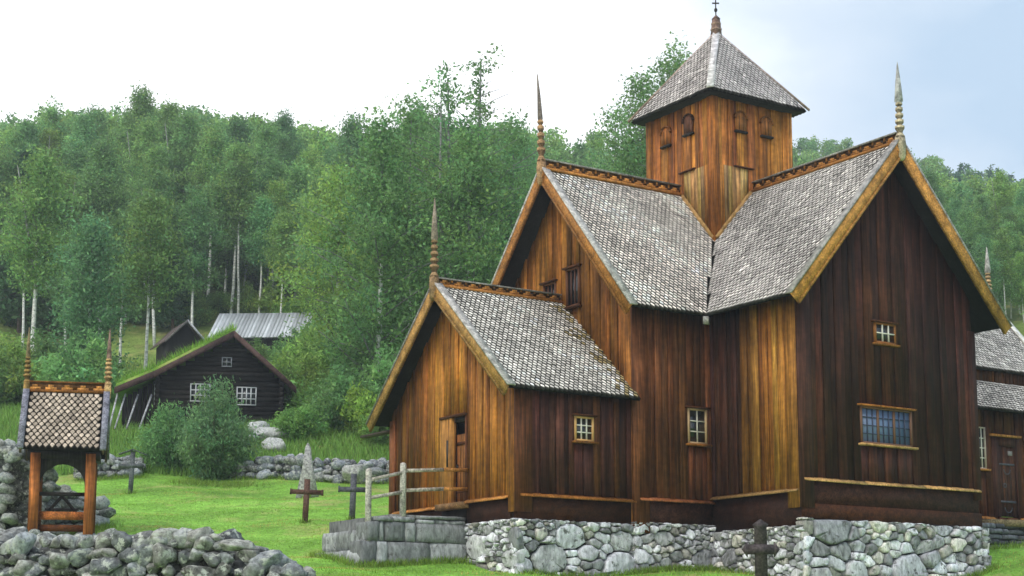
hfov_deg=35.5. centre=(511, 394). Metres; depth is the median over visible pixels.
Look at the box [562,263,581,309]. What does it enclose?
window
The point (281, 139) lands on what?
birch tree
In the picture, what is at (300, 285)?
birch tree
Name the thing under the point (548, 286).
window
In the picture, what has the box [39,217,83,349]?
birch tree
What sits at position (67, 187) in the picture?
birch tree
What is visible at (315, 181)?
birch tree
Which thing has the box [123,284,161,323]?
shrub
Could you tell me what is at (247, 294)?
shrub
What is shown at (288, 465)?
stone wall
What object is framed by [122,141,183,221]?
birch tree
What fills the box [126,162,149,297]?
birch tree
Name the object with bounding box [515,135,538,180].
birch tree
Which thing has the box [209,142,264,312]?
birch tree
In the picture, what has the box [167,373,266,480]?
bush
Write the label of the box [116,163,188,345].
birch tree
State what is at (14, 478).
stone wall
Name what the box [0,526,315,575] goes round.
stone wall
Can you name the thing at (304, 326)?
shrub
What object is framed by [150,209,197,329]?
spruce tree
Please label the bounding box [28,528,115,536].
stone footing
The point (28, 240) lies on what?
birch tree
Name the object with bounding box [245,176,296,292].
birch tree
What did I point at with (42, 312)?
spruce tree
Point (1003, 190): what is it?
birch tree
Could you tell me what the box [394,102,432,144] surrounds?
birch tree
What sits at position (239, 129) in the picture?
birch tree
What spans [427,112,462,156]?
birch tree
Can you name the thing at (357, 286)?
birch tree
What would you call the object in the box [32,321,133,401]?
shrub
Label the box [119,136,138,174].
birch tree
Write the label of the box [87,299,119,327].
shrub
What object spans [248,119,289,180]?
birch tree
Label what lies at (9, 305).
spruce tree
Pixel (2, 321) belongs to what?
shrub
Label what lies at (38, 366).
shrub
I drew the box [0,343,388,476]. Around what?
long grass
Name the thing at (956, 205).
birch tree
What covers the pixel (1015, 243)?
birch tree
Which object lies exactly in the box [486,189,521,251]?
birch tree
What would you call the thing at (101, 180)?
birch tree
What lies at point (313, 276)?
birch tree
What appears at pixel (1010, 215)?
birch tree
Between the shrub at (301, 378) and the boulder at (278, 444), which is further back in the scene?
the shrub at (301, 378)
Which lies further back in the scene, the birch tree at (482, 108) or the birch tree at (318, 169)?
the birch tree at (318, 169)
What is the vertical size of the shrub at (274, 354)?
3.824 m
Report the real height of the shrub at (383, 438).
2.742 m
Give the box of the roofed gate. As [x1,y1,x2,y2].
[16,327,112,534]
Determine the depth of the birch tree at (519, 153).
86.45 m
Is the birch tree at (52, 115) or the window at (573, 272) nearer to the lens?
the window at (573, 272)
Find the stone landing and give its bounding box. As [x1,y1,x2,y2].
[318,514,467,565]
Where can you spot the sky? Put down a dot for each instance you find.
(961, 62)
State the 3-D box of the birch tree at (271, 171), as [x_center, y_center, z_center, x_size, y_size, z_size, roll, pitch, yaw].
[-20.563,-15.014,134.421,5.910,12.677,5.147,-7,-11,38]
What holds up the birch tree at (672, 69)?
on the ground at (134, 342)
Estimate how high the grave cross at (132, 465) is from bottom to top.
1.730 m
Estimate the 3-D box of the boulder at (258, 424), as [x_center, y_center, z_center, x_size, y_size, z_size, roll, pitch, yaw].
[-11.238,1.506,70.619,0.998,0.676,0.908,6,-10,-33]
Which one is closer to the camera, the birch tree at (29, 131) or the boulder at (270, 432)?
the boulder at (270, 432)
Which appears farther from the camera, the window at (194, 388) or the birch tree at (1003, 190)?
the birch tree at (1003, 190)
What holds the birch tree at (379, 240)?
on the ground at (134, 342)
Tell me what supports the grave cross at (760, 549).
on the ground at (134, 342)
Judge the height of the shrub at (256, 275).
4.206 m
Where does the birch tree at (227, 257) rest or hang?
on the ground at (134, 342)
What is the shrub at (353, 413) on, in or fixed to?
on the ground at (134, 342)
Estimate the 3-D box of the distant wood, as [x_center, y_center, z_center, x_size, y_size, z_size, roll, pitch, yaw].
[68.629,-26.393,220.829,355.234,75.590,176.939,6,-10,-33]
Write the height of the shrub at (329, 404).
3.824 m
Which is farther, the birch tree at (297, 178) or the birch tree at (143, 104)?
the birch tree at (143, 104)
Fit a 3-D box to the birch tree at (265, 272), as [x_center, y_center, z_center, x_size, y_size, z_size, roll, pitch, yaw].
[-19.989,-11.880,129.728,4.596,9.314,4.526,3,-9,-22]
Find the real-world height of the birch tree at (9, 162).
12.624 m
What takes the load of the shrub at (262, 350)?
on the ground at (134, 342)
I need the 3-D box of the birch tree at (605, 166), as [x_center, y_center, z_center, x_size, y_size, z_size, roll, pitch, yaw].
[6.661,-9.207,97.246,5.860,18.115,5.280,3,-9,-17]
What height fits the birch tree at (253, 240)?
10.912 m
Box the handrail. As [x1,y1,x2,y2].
[365,462,467,540]
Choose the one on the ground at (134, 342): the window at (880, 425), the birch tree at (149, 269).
the birch tree at (149, 269)
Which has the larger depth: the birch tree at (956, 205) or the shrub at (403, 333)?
the birch tree at (956, 205)
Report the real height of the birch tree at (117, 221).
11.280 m
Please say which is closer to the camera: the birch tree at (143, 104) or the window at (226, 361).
the window at (226, 361)
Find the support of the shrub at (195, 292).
on the ground at (134, 342)
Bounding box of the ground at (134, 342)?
[0,264,1023,575]
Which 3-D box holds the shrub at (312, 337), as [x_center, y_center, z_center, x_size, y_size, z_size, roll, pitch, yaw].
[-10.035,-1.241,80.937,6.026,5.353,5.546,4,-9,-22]
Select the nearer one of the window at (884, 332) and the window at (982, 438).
the window at (884, 332)
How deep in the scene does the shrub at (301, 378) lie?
76.52 m
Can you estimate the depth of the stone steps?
46.96 m
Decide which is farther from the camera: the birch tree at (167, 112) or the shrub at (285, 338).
the birch tree at (167, 112)
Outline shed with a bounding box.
[150,319,203,366]
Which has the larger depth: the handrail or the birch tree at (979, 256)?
the birch tree at (979, 256)
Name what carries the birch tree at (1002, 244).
on the ground at (134, 342)
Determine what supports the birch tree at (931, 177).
on the ground at (134, 342)
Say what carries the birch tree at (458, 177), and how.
on the ground at (134, 342)
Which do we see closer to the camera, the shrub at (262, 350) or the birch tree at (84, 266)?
the birch tree at (84, 266)
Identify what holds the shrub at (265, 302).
on the ground at (134, 342)
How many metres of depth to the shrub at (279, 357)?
84.32 m
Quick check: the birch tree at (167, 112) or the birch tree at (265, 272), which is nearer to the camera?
the birch tree at (265, 272)
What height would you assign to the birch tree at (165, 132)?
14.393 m
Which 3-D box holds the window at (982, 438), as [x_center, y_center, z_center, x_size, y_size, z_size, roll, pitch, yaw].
[14.279,1.644,48.569,0.480,1.340,0.200,6,-10,-33]
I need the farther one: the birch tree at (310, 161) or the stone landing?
the birch tree at (310, 161)
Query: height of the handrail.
2.180 m
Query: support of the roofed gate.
on the ground at (134, 342)
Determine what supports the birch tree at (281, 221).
on the ground at (134, 342)
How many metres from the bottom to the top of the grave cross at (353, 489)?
1.570 m
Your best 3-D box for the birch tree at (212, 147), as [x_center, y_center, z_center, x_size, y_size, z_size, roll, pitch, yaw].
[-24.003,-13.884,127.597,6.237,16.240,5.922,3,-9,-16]
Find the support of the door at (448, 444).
in the stave church
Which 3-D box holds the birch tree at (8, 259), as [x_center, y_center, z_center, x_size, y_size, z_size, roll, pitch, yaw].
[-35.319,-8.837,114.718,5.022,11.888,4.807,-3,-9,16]
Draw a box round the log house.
[110,321,295,429]
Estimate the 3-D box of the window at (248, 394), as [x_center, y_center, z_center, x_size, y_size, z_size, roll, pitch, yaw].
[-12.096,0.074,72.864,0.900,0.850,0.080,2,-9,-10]
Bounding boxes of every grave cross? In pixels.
[118,449,146,493]
[290,479,323,522]
[338,473,364,518]
[742,519,779,575]
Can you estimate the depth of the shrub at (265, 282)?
132.21 m
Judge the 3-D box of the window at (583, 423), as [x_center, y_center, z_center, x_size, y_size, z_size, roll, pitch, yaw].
[1.829,0.867,40.307,0.750,0.740,0.200,6,-10,-33]
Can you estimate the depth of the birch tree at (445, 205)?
89.51 m
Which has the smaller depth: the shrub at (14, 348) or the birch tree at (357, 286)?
the shrub at (14, 348)
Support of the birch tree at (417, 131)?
on the ground at (134, 342)
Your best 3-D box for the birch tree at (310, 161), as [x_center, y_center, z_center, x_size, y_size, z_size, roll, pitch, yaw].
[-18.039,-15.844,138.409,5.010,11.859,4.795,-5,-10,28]
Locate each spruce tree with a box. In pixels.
[0,144,44,332]
[20,193,76,337]
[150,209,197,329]
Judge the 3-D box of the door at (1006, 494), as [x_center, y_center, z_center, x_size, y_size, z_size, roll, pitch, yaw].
[15.129,2.496,49.021,1.350,2.530,0.230,6,-10,-33]
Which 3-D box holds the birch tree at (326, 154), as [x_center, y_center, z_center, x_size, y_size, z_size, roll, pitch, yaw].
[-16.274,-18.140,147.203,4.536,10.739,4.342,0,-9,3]
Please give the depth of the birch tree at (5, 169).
118.53 m
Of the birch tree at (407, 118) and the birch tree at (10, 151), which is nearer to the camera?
the birch tree at (407, 118)
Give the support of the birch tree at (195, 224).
on the ground at (134, 342)
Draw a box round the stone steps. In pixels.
[982,519,1023,546]
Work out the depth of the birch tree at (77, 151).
139.60 m
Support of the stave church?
on the ground at (134, 342)
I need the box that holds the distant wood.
[0,95,1023,241]
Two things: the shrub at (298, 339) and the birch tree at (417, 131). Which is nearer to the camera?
the shrub at (298, 339)
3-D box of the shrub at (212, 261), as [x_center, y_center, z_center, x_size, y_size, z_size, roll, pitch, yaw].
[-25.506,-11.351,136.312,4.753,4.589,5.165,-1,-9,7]
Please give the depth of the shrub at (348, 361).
78.02 m
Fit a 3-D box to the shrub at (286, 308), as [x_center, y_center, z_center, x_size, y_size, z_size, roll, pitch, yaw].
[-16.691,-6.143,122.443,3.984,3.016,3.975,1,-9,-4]
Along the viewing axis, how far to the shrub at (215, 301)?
125.58 m
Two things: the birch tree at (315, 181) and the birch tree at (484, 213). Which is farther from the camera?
the birch tree at (315, 181)
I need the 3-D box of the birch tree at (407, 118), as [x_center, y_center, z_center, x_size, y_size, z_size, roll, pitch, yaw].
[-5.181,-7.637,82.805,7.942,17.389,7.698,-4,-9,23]
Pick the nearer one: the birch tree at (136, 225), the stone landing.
the stone landing
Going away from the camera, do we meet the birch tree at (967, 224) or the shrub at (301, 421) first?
the shrub at (301, 421)
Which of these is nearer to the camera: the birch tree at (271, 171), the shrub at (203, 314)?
the shrub at (203, 314)
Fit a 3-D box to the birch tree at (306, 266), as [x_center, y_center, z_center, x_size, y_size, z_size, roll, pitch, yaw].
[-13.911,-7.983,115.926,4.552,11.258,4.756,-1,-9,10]
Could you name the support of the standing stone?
on the ground at (134, 342)
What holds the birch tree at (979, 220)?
on the ground at (134, 342)
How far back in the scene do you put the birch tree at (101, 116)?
146.68 m
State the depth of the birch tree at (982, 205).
139.32 m
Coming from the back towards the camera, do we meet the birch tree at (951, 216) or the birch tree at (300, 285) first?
the birch tree at (951, 216)
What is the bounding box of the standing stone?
[296,443,318,497]
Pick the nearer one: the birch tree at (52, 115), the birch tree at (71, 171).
the birch tree at (71, 171)
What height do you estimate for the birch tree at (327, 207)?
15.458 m
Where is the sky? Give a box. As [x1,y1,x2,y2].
[0,0,1023,183]
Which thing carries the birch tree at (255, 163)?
on the ground at (134, 342)
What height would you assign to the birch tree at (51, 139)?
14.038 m
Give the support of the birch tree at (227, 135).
on the ground at (134, 342)
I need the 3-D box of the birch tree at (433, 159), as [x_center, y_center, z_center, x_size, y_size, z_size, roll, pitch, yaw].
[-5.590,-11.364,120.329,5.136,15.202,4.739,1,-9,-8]
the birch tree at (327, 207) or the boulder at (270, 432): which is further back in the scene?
the birch tree at (327, 207)
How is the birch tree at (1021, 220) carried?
on the ground at (134, 342)
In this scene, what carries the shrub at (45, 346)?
on the ground at (134, 342)
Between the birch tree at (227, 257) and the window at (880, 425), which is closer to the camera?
the window at (880, 425)
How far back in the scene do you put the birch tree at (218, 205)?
125.28 m
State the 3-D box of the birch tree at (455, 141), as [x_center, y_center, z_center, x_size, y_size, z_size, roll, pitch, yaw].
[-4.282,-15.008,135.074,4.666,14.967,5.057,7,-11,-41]
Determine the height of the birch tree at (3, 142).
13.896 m
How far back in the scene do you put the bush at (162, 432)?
62.32 m
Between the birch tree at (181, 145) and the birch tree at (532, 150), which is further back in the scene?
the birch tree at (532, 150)
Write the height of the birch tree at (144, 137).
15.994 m
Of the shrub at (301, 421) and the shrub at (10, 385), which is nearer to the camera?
the shrub at (301, 421)
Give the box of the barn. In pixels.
[208,313,324,349]
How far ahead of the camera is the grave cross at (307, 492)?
47.05 m
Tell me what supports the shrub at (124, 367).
on the ground at (134, 342)
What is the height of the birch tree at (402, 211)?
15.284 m
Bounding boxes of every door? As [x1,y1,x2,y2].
[435,412,468,510]
[989,433,1021,517]
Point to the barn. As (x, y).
(269, 328)
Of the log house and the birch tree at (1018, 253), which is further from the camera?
the birch tree at (1018, 253)
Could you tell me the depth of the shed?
101.69 m
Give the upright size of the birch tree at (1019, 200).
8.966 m
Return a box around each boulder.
[248,421,269,433]
[254,427,288,441]
[261,437,285,451]
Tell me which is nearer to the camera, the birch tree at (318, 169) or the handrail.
the handrail
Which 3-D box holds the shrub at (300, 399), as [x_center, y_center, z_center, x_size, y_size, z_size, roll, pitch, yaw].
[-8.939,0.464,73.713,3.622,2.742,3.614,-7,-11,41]
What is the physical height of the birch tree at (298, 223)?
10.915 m
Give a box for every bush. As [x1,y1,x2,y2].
[121,398,193,473]
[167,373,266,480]
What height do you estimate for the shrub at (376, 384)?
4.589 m
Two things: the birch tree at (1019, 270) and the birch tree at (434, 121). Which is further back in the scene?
the birch tree at (434, 121)
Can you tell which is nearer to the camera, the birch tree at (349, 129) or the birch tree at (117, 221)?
the birch tree at (117, 221)
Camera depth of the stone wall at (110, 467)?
61.09 m
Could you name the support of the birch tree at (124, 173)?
on the ground at (134, 342)
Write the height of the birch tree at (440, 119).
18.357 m
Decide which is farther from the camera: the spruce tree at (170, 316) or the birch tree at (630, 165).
the spruce tree at (170, 316)
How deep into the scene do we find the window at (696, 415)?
42.28 m
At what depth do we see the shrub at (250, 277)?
133.00 m
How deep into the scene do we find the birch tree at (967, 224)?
132.20 m
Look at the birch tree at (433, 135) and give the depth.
124.42 m
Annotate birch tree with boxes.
[0,114,46,156]
[0,124,20,154]
[0,141,101,350]
[0,148,21,173]
[0,151,26,250]
[0,155,18,187]
[0,194,51,345]
[26,206,152,369]
[36,103,71,151]
[36,123,75,173]
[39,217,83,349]
[45,167,94,333]
[53,107,109,187]
[60,165,81,180]
[67,130,138,338]
[70,103,117,156]
[76,135,129,261]
[94,208,157,362]
[104,80,166,172]
[110,186,193,369]
[115,113,177,283]
[115,192,136,323]
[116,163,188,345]
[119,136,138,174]
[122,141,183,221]
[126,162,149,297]
[144,104,215,259]
[153,118,177,145]
[154,98,195,139]
[161,182,240,325]
[175,122,233,296]
[202,137,268,312]
[202,207,257,291]
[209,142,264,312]
[215,132,234,161]
[220,113,261,176]
[238,190,284,312]
[241,196,276,280]
[243,145,269,290]
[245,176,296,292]
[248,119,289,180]
[253,142,291,198]
[256,206,303,312]
[258,156,415,365]
[262,131,298,190]
[266,157,314,301]
[271,107,311,166]
[277,101,491,384]
[285,142,324,186]
[287,216,318,277]
[290,171,326,265]
[290,201,341,312]
[293,191,311,307]
[295,158,373,283]
[305,158,328,191]
[318,141,338,169]
[320,111,371,186]
[328,244,385,331]
[338,88,473,340]
[366,147,435,306]
[374,60,520,297]
[379,119,528,343]
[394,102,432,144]
[402,110,447,172]
[410,43,547,282]
[413,164,470,287]
[415,125,453,169]
[424,146,447,173]
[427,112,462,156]
[450,134,466,156]
[452,160,516,277]
[457,106,549,277]
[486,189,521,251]
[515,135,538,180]
[575,102,643,177]
[593,65,662,177]
[611,30,695,176]
[924,167,947,206]
[943,204,970,243]
[948,196,970,226]
[953,206,983,255]
[969,194,993,234]
[970,238,1006,311]
[971,212,995,250]
[971,232,1006,297]
[982,167,1022,236]
[989,229,1018,314]
[991,239,1019,308]
[994,209,1023,251]
[999,187,1023,222]
[1000,221,1023,318]
[1005,232,1023,313]
[1008,251,1023,322]
[1013,206,1023,240]
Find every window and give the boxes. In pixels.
[190,383,210,401]
[222,357,231,366]
[236,387,256,405]
[539,279,557,292]
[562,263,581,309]
[572,413,598,444]
[685,405,711,446]
[857,403,918,449]
[871,319,900,347]
[979,427,990,470]
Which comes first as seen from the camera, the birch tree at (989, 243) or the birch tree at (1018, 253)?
the birch tree at (989, 243)
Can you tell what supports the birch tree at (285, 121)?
on the ground at (134, 342)
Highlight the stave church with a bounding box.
[360,0,1023,575]
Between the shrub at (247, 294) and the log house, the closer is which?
the log house
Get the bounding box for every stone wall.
[0,439,115,531]
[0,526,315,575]
[73,453,145,479]
[227,453,388,483]
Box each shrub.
[0,298,31,326]
[0,329,40,400]
[0,343,32,406]
[15,324,61,370]
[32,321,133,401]
[33,349,118,397]
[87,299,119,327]
[114,362,136,375]
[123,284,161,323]
[177,293,218,326]
[181,277,204,304]
[199,239,220,279]
[201,288,230,314]
[202,252,257,288]
[221,279,257,312]
[245,261,263,284]
[245,278,289,312]
[247,336,272,360]
[255,270,293,288]
[263,322,303,362]
[263,400,330,441]
[267,342,291,363]
[269,294,312,312]
[272,320,338,374]
[272,348,289,370]
[273,311,333,347]
[275,336,337,409]
[278,376,330,415]
[285,313,333,352]
[286,318,392,386]
[301,360,377,432]
[336,380,379,435]
[344,342,399,398]
[351,317,410,358]
[353,407,389,448]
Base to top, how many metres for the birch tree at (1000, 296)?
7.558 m
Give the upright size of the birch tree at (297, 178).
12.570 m

